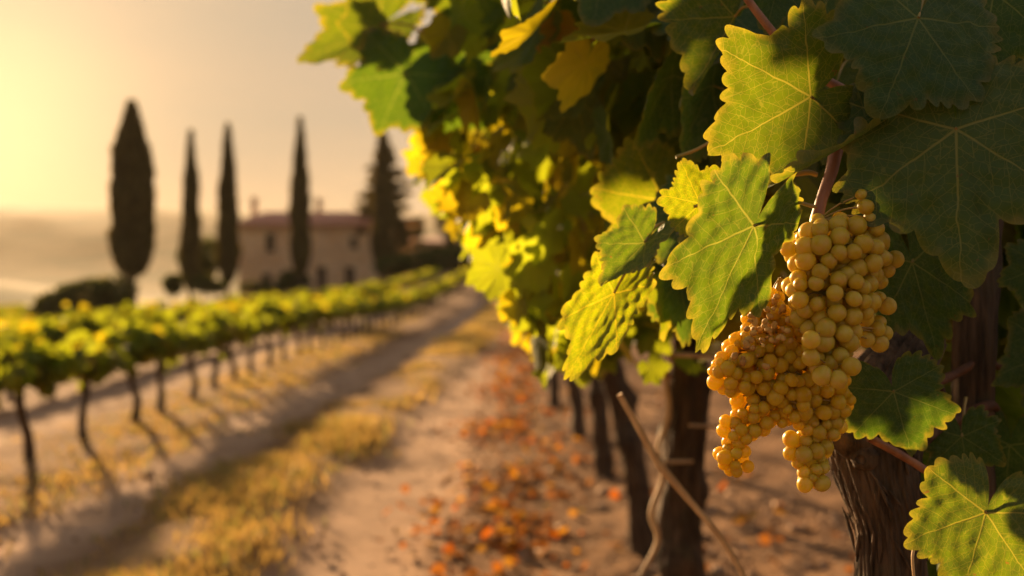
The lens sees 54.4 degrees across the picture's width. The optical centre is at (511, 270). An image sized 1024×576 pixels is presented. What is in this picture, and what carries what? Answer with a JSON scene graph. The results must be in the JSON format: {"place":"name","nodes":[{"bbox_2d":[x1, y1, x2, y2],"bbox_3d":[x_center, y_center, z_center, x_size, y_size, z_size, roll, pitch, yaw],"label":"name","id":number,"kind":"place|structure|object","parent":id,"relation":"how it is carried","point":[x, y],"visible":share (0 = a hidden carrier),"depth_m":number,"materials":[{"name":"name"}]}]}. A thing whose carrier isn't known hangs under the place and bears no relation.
{"place":"outdoors","nodes":[
{"label":"outdoors","id":0,"kind":"place"},
{"bbox_2d":[0,0,434,213],"label":"sky","id":1,"kind":"structure","parent":0,"point":[69,68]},
{"bbox_2d":[0,300,505,575],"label":"dry grass","id":2,"kind":"structure","parent":0,"point":[334,432],"depth_m":6.44,"materials":[{"name":"plant"}]},
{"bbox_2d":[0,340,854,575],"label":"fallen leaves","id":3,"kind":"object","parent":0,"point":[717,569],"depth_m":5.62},
{"bbox_2d":[0,204,863,575],"bbox_3d":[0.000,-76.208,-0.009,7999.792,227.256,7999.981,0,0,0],"label":"ground","id":4,"kind":"structure","parent":0,"point":[44,248],"depth_m":6.94,"materials":[{"name":"soil"}]},
{"bbox_2d":[0,324,19,330],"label":"young vine","id":5,"kind":"object","parent":4,"relation":"on","point":[14,326],"visible":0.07,"depth_m":16.72,"materials":[{"name":"yellow plant"}]},
{"bbox_2d":[0,361,37,408],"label":"young vine","id":6,"kind":"object","parent":4,"relation":"on","point":[9,379],"visible":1,"depth_m":6.28,"materials":[{"name":"green plant"}]},
{"bbox_2d":[0,315,64,397],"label":"young vine","id":7,"kind":"object","parent":4,"relation":"on","point":[17,334],"visible":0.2,"depth_m":11.66,"materials":[{"name":"green plant"}]},
{"bbox_2d":[11,316,79,345],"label":"young vine","id":8,"kind":"object","parent":4,"relation":"on","point":[56,332],"visible":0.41,"depth_m":12.46,"materials":[{"name":"green plant"}]},
{"bbox_2d":[0,320,97,458],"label":"young vine","id":9,"kind":"object","parent":4,"relation":"on","point":[57,362],"visible":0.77,"depth_m":6.79,"materials":[{"name":"green plant"}]},
{"bbox_2d":[23,273,139,317],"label":"bush","id":10,"kind":"object","parent":4,"relation":"on","point":[104,292],"visible":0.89,"depth_m":57.25,"materials":[{"name":"green plant"}]},
{"bbox_2d":[53,302,119,338],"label":"young vine","id":11,"kind":"object","parent":4,"relation":"on","point":[93,325],"visible":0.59,"depth_m":13.42,"materials":[{"name":"green plant"}]},
{"bbox_2d":[53,329,136,438],"bbox_3d":[-3.358,0.917,7.744,0.754,0.914,0.988,0,0,1],"label":"young vine","id":12,"kind":"object","parent":4,"relation":"on","point":[108,360],"visible":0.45,"depth_m":7.74,"materials":[{"name":"green plant"}]},
{"bbox_2d":[104,308,140,332],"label":"young vine","id":13,"kind":"object","parent":4,"relation":"on","point":[107,317],"visible":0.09,"depth_m":14.64,"materials":[{"name":"green plant"}]},
{"bbox_2d":[100,301,158,324],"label":"young vine","id":14,"kind":"object","parent":4,"relation":"on","point":[127,311],"visible":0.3,"depth_m":15.43,"materials":[{"name":"green plant"}]},
{"bbox_2d":[81,313,181,421],"bbox_3d":[-3.315,0.882,8.676,0.727,1.006,1.086,0,0,5],"label":"young vine","id":15,"kind":"object","parent":4,"relation":"on","point":[138,339],"visible":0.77,"depth_m":8.61,"materials":[{"name":"green plant"}]},
{"bbox_2d":[106,99,157,304],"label":"cypress tree","id":16,"kind":"object","parent":4,"relation":"on","point":[131,233],"visible":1,"depth_m":59.23,"materials":[{"name":"green plant"}]},
{"bbox_2d":[140,301,179,361],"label":"young vine","id":17,"kind":"object","parent":4,"relation":"on","point":[151,306],"visible":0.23,"depth_m":16.48,"materials":[{"name":"green plant"}]},
{"bbox_2d":[0,285,341,328],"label":"vine rows","id":18,"kind":"object","parent":4,"relation":"on","point":[14,313],"visible":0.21,"depth_m":61.69,"materials":[{"name":"green plant"}]},
{"bbox_2d":[161,272,184,298],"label":"bush","id":19,"kind":"object","parent":4,"relation":"on","point":[172,283],"visible":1,"depth_m":65.72,"materials":[{"name":"green plant"}]},
{"bbox_2d":[141,310,212,411],"bbox_3d":[-3.280,0.875,9.301,0.784,1.005,1.072,0,0,-3],"label":"young vine","id":20,"kind":"object","parent":4,"relation":"on","point":[185,337],"visible":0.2,"depth_m":9.28,"materials":[{"name":"green plant"}]},
{"bbox_2d":[175,247,179,267],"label":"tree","id":21,"kind":"object","parent":4,"relation":"on","point":[177,257],"visible":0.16,"depth_m":77.64,"materials":[{"name":"green plant"}]},
{"bbox_2d":[164,298,196,321],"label":"young vine","id":22,"kind":"object","parent":4,"relation":"on","point":[184,314],"visible":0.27,"depth_m":17.34,"materials":[{"name":"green plant"}]},
{"bbox_2d":[178,128,202,300],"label":"cypress tree","id":23,"kind":"object","parent":4,"relation":"on","point":[190,240],"visible":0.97,"depth_m":67.63,"materials":[{"name":"green plant"}]},
{"bbox_2d":[195,308,206,353],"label":"young vine","id":24,"kind":"object","parent":4,"relation":"on","point":[198,310],"visible":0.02,"depth_m":18.36,"materials":[{"name":"green plant"}]},
{"bbox_2d":[171,313,236,398],"bbox_3d":[-3.271,0.910,10.207,0.799,0.940,0.991,0,0,-5],"label":"young vine","id":25,"kind":"object","parent":4,"relation":"on","point":[210,342],"visible":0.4,"depth_m":10.16,"materials":[{"name":"green plant"}]},
{"bbox_2d":[199,234,217,282],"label":"tree","id":26,"kind":"object","parent":4,"relation":"on","point":[209,264],"visible":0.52,"depth_m":75.44,"materials":[{"name":"green plant"}]},
{"bbox_2d":[189,272,228,297],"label":"bush","id":27,"kind":"object","parent":4,"relation":"on","point":[209,284],"visible":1,"depth_m":65.67,"materials":[{"name":"green plant"}]},
{"bbox_2d":[169,303,258,388],"bbox_3d":[-3.302,0.875,11.067,0.829,1.018,1.137,0,0,4],"label":"young vine","id":28,"kind":"object","parent":4,"relation":"on","point":[223,320],"visible":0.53,"depth_m":10.99,"materials":[{"name":"green plant"}]},
{"bbox_2d":[199,306,231,313],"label":"young vine","id":29,"kind":"object","parent":4,"relation":"on","point":[209,311],"visible":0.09,"depth_m":19.23,"materials":[{"name":"green plant"}]},
{"bbox_2d":[205,300,240,346],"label":"young vine","id":30,"kind":"object","parent":4,"relation":"on","point":[226,304],"visible":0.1,"depth_m":20.14,"materials":[{"name":"green plant"}]},
{"bbox_2d":[215,121,242,295],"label":"cypress tree","id":31,"kind":"object","parent":4,"relation":"on","point":[228,251],"visible":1,"depth_m":69.58,"materials":[{"name":"green plant"}]},
{"bbox_2d":[217,296,248,344],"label":"young vine","id":32,"kind":"object","parent":4,"relation":"on","point":[240,305],"visible":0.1,"depth_m":21.11,"materials":[{"name":"green plant"}]},
{"bbox_2d":[216,303,269,380],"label":"young vine","id":33,"kind":"object","parent":4,"relation":"on","point":[264,320],"visible":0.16,"depth_m":11.87,"materials":[{"name":"green plant"}]},
{"bbox_2d":[239,294,251,303],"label":"young vine","id":34,"kind":"object","parent":4,"relation":"on","point":[247,299],"visible":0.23,"depth_m":39.74,"materials":[{"name":"green plant"}]},
{"bbox_2d":[245,295,263,340],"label":"young vine","id":35,"kind":"object","parent":4,"relation":"on","point":[252,301],"visible":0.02,"depth_m":23.18,"materials":[{"name":"green plant"}]},
{"bbox_2d":[238,305,280,373],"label":"young vine","id":36,"kind":"object","parent":4,"relation":"on","point":[249,310],"visible":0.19,"depth_m":12.75,"materials":[{"name":"green plant"}]},
{"bbox_2d":[236,281,296,295],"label":"bush","id":37,"kind":"object","parent":4,"relation":"on","point":[254,286],"visible":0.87,"depth_m":74.78,"materials":[{"name":"green plant"}]},
{"bbox_2d":[241,296,295,365],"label":"young vine","id":38,"kind":"object","parent":4,"relation":"on","point":[267,306],"visible":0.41,"depth_m":13.57,"materials":[{"name":"green plant"}]},
{"bbox_2d":[272,293,286,336],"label":"young vine","id":39,"kind":"object","parent":4,"relation":"on","point":[276,301],"visible":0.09,"depth_m":24.14,"materials":[{"name":"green plant"}]},
{"bbox_2d":[282,295,300,335],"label":"young vine","id":40,"kind":"object","parent":4,"relation":"on","point":[288,297],"visible":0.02,"depth_m":24.98,"materials":[{"name":"green plant"}]},
{"bbox_2d":[275,269,311,290],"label":"bush","id":41,"kind":"object","parent":4,"relation":"on","point":[288,279],"visible":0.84,"depth_m":73.63,"materials":[{"name":"green plant"}]},
{"bbox_2d":[273,301,314,359],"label":"young vine","id":42,"kind":"object","parent":4,"relation":"on","point":[293,322],"visible":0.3,"depth_m":14.46,"materials":[{"name":"green plant"}]},
{"bbox_2d":[287,115,312,288],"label":"cypress tree","id":43,"kind":"object","parent":4,"relation":"on","point":[299,217],"visible":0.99,"depth_m":72.56,"materials":[{"name":"green plant"}]},
{"bbox_2d":[284,295,328,354],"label":"young vine","id":44,"kind":"object","parent":4,"relation":"on","point":[302,306],"visible":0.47,"depth_m":15.30,"materials":[{"name":"green plant"}]},
{"bbox_2d":[304,290,316,296],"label":"young vine","id":45,"kind":"object","parent":4,"relation":"on","point":[308,293],"visible":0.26,"depth_m":39.67,"materials":[{"name":"green plant"}]},
{"bbox_2d":[239,197,387,297],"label":"farmhouse","id":46,"kind":"object","parent":4,"relation":"on","point":[341,255],"visible":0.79,"depth_m":80.00,"materials":[{"name":"stone"}]},
{"bbox_2d":[260,272,271,283],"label":"window","id":47,"kind":"structure","parent":46,"relation":"in","point":[266,276],"depth_m":80.26,"materials":[{"name":"brown glass"}]},
{"bbox_2d":[263,232,275,252],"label":"window","id":48,"kind":"structure","parent":46,"relation":"in","point":[270,236],"depth_m":80.26,"materials":[{"name":"brown glass"}]},
{"bbox_2d":[318,267,325,288],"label":"door","id":49,"kind":"structure","parent":46,"relation":"in","point":[321,270],"depth_m":80.22,"materials":[{"name":"brown wood"}]},
{"bbox_2d":[345,267,353,286],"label":"door","id":50,"kind":"structure","parent":46,"relation":"in","point":[349,271],"depth_m":80.22,"materials":[{"name":"brown wood"}]},
{"bbox_2d":[348,235,358,249],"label":"window","id":51,"kind":"structure","parent":46,"relation":"in","point":[353,238],"depth_m":80.26,"materials":[{"name":"brown glass"}]},
{"bbox_2d":[302,295,334,350],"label":"young vine","id":52,"kind":"object","parent":4,"relation":"on","point":[320,314],"visible":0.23,"depth_m":16.12,"materials":[{"name":"green plant"}]},
{"bbox_2d":[312,296,343,347],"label":"young vine","id":53,"kind":"object","parent":4,"relation":"on","point":[335,313],"visible":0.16,"depth_m":17.01,"materials":[{"name":"green plant"}]},
{"bbox_2d":[321,290,338,297],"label":"young vine","id":54,"kind":"object","parent":4,"relation":"on","point":[328,293],"visible":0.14,"depth_m":30.63,"materials":[{"name":"green plant"}]},
{"bbox_2d":[321,294,353,344],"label":"young vine","id":55,"kind":"object","parent":4,"relation":"on","point":[329,300],"visible":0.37,"depth_m":17.91,"materials":[{"name":"green plant"}]},
{"bbox_2d":[333,294,357,342],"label":"young vine","id":56,"kind":"object","parent":4,"relation":"on","point":[338,297],"visible":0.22,"depth_m":18.75,"materials":[{"name":"green plant"}]},
{"bbox_2d":[332,286,360,297],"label":"young vine","id":57,"kind":"object","parent":4,"relation":"on","point":[347,290],"visible":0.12,"depth_m":33.35,"materials":[{"name":"green plant"}]},
{"bbox_2d":[338,287,358,296],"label":"young vine","id":58,"kind":"object","parent":4,"relation":"on","point":[345,293],"visible":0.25,"depth_m":32.52,"materials":[{"name":"green plant"}]},
{"bbox_2d":[343,297,364,340],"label":"young vine","id":59,"kind":"object","parent":4,"relation":"on","point":[356,313],"visible":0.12,"depth_m":19.62,"materials":[{"name":"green plant"}]},
{"bbox_2d":[341,290,375,337],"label":"young vine","id":60,"kind":"object","parent":4,"relation":"on","point":[359,301],"visible":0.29,"depth_m":20.47,"materials":[{"name":"green plant"}]},
{"bbox_2d":[353,302,376,335],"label":"young vine","id":61,"kind":"object","parent":4,"relation":"on","point":[371,307],"visible":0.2,"depth_m":21.35,"materials":[{"name":"green plant"}]},
{"bbox_2d":[355,283,374,294],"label":"young vine","id":62,"kind":"object","parent":4,"relation":"on","point":[366,291],"visible":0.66,"depth_m":37.10,"materials":[{"name":"green plant"}]},
{"bbox_2d":[359,292,381,333],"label":"young vine","id":63,"kind":"object","parent":4,"relation":"on","point":[365,316],"visible":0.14,"depth_m":22.15,"materials":[{"name":"green plant"}]},
{"bbox_2d":[366,282,382,294],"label":"young vine","id":64,"kind":"object","parent":4,"relation":"on","point":[377,291],"visible":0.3,"depth_m":38.20,"materials":[{"name":"green plant"}]},
{"bbox_2d":[365,281,384,295],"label":"young vine","id":65,"kind":"object","parent":4,"relation":"on","point":[381,286],"visible":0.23,"depth_m":39.04,"materials":[{"name":"green plant"}]},
{"bbox_2d":[368,293,389,332],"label":"young vine","id":66,"kind":"object","parent":4,"relation":"on","point":[382,304],"visible":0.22,"depth_m":23.06,"materials":[{"name":"green plant"}]},
{"bbox_2d":[369,132,396,279],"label":"cypress tree","id":67,"kind":"object","parent":4,"relation":"on","point":[383,215],"visible":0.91,"depth_m":75.46,"materials":[{"name":"green plant"}]},
{"bbox_2d":[376,294,393,330],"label":"young vine","id":68,"kind":"object","parent":4,"relation":"on","point":[389,300],"visible":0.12,"depth_m":23.91,"materials":[{"name":"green plant"}]},
{"bbox_2d":[380,279,400,291],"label":"young vine","id":69,"kind":"object","parent":4,"relation":"on","point":[396,284],"visible":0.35,"depth_m":43.80,"materials":[{"name":"green plant"}]},
{"bbox_2d":[352,134,429,279],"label":"conifer tree","id":70,"kind":"object","parent":4,"relation":"on","point":[402,234],"visible":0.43,"depth_m":81.95,"materials":[{"name":"green plant"}]},
{"bbox_2d":[383,292,401,328],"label":"young vine","id":71,"kind":"object","parent":4,"relation":"on","point":[395,302],"visible":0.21,"depth_m":24.77,"materials":[{"name":"green plant"}]},
{"bbox_2d":[381,289,408,326],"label":"young vine","id":72,"kind":"object","parent":4,"relation":"on","point":[396,297],"visible":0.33,"depth_m":25.61,"materials":[{"name":"green plant"}]},
{"bbox_2d":[392,300,407,324],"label":"young vine","id":73,"kind":"object","parent":4,"relation":"on","point":[405,302],"visible":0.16,"depth_m":26.48,"materials":[{"name":"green plant"}]},
{"bbox_2d":[392,287,413,322],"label":"young vine","id":74,"kind":"object","parent":4,"relation":"on","point":[409,299],"visible":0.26,"depth_m":27.30,"materials":[{"name":"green plant"}]},
{"bbox_2d":[398,276,407,291],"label":"young vine","id":75,"kind":"object","parent":4,"relation":"on","point":[404,280],"visible":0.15,"depth_m":47.66,"materials":[{"name":"green plant"}]},
{"bbox_2d":[398,275,412,289],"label":"young vine","id":76,"kind":"object","parent":4,"relation":"on","point":[409,280],"visible":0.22,"depth_m":48.57,"materials":[{"name":"green plant"}]},
{"bbox_2d":[389,217,425,288],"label":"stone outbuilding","id":77,"kind":"structure","parent":4,"relation":"on","point":[412,240],"depth_m":92.00,"materials":[{"name":"stone"}]},
{"bbox_2d":[400,292,414,321],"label":"young vine","id":78,"kind":"object","parent":4,"relation":"on","point":[410,304],"visible":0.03,"depth_m":28.25,"materials":[{"name":"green plant"}]},
{"bbox_2d":[402,290,416,319],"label":"young vine","id":79,"kind":"object","parent":4,"relation":"on","point":[404,291],"visible":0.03,"depth_m":29.07,"materials":[{"name":"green plant"}]},
{"bbox_2d":[407,277,416,291],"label":"young vine","id":80,"kind":"object","parent":4,"relation":"on","point":[411,283],"visible":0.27,"depth_m":49.64,"materials":[{"name":"green plant"}]},
{"bbox_2d":[406,274,418,290],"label":"young vine","id":81,"kind":"object","parent":4,"relation":"on","point":[414,277],"visible":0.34,"depth_m":50.43,"materials":[{"name":"green plant"}]},
{"bbox_2d":[405,288,422,318],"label":"young vine","id":82,"kind":"object","parent":4,"relation":"on","point":[416,300],"visible":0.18,"depth_m":29.94,"materials":[{"name":"green plant"}]},
{"bbox_2d":[407,288,427,316],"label":"young vine","id":83,"kind":"object","parent":4,"relation":"on","point":[420,298],"visible":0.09,"depth_m":30.81,"materials":[{"name":"green plant"}]},
{"bbox_2d":[412,290,428,315],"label":"young vine","id":84,"kind":"object","parent":4,"relation":"on","point":[424,298],"visible":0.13,"depth_m":31.59,"materials":[{"name":"green plant"}]},
{"bbox_2d":[371,243,471,282],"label":"hedge","id":85,"kind":"object","parent":4,"relation":"on","point":[423,259],"visible":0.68,"depth_m":69.15,"materials":[{"name":"green plant"}]},
{"bbox_2d":[417,272,426,287],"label":"young vine","id":86,"kind":"object","parent":4,"relation":"on","point":[423,275],"visible":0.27,"depth_m":55.20,"materials":[{"name":"green plant"}]},
{"bbox_2d":[416,283,432,314],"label":"young vine","id":87,"kind":"object","parent":4,"relation":"on","point":[420,289],"visible":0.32,"depth_m":32.42,"materials":[{"name":"green plant"}]},
{"bbox_2d":[421,271,430,285],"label":"young vine","id":88,"kind":"object","parent":4,"relation":"on","point":[427,274],"visible":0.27,"depth_m":56.20,"materials":[{"name":"green plant"}]},
{"bbox_2d":[422,293,434,313],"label":"young vine","id":89,"kind":"object","parent":4,"relation":"on","point":[432,296],"visible":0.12,"depth_m":33.39,"materials":[{"name":"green plant"}]},
{"bbox_2d":[423,284,436,311],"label":"young vine","id":90,"kind":"object","parent":4,"relation":"on","point":[425,287],"visible":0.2,"depth_m":34.23,"materials":[{"name":"green plant"}]},
{"bbox_2d":[429,284,443,303],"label":"young vine","id":91,"kind":"object","parent":4,"relation":"on","point":[440,293],"visible":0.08,"depth_m":36.70,"materials":[{"name":"green plant"}]},
{"bbox_2d":[432,281,444,306],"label":"young vine","id":92,"kind":"object","parent":4,"relation":"on","point":[434,285],"visible":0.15,"depth_m":37.60,"materials":[{"name":"green plant"}]},
{"bbox_2d":[435,279,448,303],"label":"young vine","id":93,"kind":"object","parent":4,"relation":"on","point":[442,283],"visible":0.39,"depth_m":39.35,"materials":[{"name":"green plant"}]},
{"bbox_2d":[422,237,463,284],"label":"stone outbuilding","id":94,"kind":"structure","parent":4,"relation":"on","point":[434,242],"depth_m":98.00,"materials":[{"name":"stone"}]},
{"bbox_2d":[442,286,452,302],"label":"young vine","id":95,"kind":"object","parent":4,"relation":"on","point":[448,288],"visible":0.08,"depth_m":40.26,"materials":[{"name":"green plant"}]},
{"bbox_2d":[443,278,455,300],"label":"young vine","id":96,"kind":"object","parent":4,"relation":"on","point":[449,283],"visible":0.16,"depth_m":41.11,"materials":[{"name":"green plant"}]},
{"bbox_2d":[433,212,468,255],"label":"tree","id":97,"kind":"object","parent":4,"relation":"on","point":[447,238],"visible":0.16,"depth_m":87.44,"materials":[{"name":"green plant"}]},
{"bbox_2d":[444,273,463,293],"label":"young vine","id":98,"kind":"object","parent":4,"relation":"on","point":[458,277],"visible":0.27,"depth_m":46.26,"materials":[{"name":"green plant"}]},
{"bbox_2d":[463,232,614,479],"bbox_3d":[0.249,0.108,6.265,1.512,2.600,1.741,0,0,0],"label":"tall vine","id":99,"kind":"object","parent":4,"relation":"on","point":[604,460],"visible":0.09,"depth_m":6.29,"materials":[{"name":"brown plant"}]},
{"bbox_2d":[407,41,673,558],"bbox_3d":[0.296,0.104,4.559,1.603,2.611,1.933,0,0,0],"label":"tall vine","id":100,"kind":"object","parent":4,"relation":"on","point":[630,446],"visible":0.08,"depth_m":4.53,"materials":[{"name":"brown plant"}]},
{"bbox_2d":[548,370,560,408],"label":"tall vine","id":101,"kind":"object","parent":4,"relation":"on","point":[553,391],"visible":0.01,"depth_m":9.46,"materials":[{"name":"brown plant"}]},
{"bbox_2d":[564,373,586,436],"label":"tall vine","id":102,"kind":"object","parent":4,"relation":"on","point":[576,400],"visible":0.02,"depth_m":7.79,"materials":[{"name":"brown plant"}]},
{"bbox_2d":[379,325,854,575],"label":"fallen leaves","id":103,"kind":"object","parent":4,"relation":"on","point":[501,516],"visible":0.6,"depth_m":5.66,"materials":[{"name":"orange plant"}]},
{"bbox_2d":[401,0,875,575],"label":"tall vine","id":104,"kind":"object","parent":4,"relation":"on","point":[531,266],"visible":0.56,"depth_m":2.17,"materials":[{"name":"green plant"}]},
{"bbox_2d":[296,0,1023,575],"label":"grape vine","id":105,"kind":"object","parent":4,"relation":"on","point":[700,130],"visible":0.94,"depth_m":1.06,"materials":[{"name":"green plant"}]},
{"bbox_2d":[707,277,855,477],"bbox_3d":[0.277,0.109,1.015,0.155,0.204,0.075,0,0,-18],"label":"grape bunch","id":106,"kind":"object","parent":105,"relation":"hanging from","point":[759,367],"visible":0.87,"depth_m":1.00,"materials":[{"name":"yellow plant"}]},
{"bbox_2d":[782,410,847,492],"bbox_3d":[0.314,0.177,1.028,0.068,0.102,0.039,0,0,0],"label":"grape bunch","id":107,"kind":"object","parent":105,"relation":"hanging from","point":[808,450],"visible":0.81,"depth_m":1.02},
{"bbox_2d":[780,189,904,388],"bbox_3d":[0.333,0.016,0.986,0.143,0.192,0.085,0,0,-19],"label":"grape bunch","id":108,"kind":"object","parent":105,"relation":"hanging from","point":[841,266],"visible":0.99,"depth_m":0.96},
{"bbox_2d":[940,219,1003,504],"bbox_3d":[0.582,0.467,1.249,0.089,1.868,0.217,0,0,38],"label":"grape vine","id":109,"kind":"object","parent":4,"relation":"on","point":[975,366],"visible":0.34,"depth_m":1.25,"materials":[{"name":"brown plant"}]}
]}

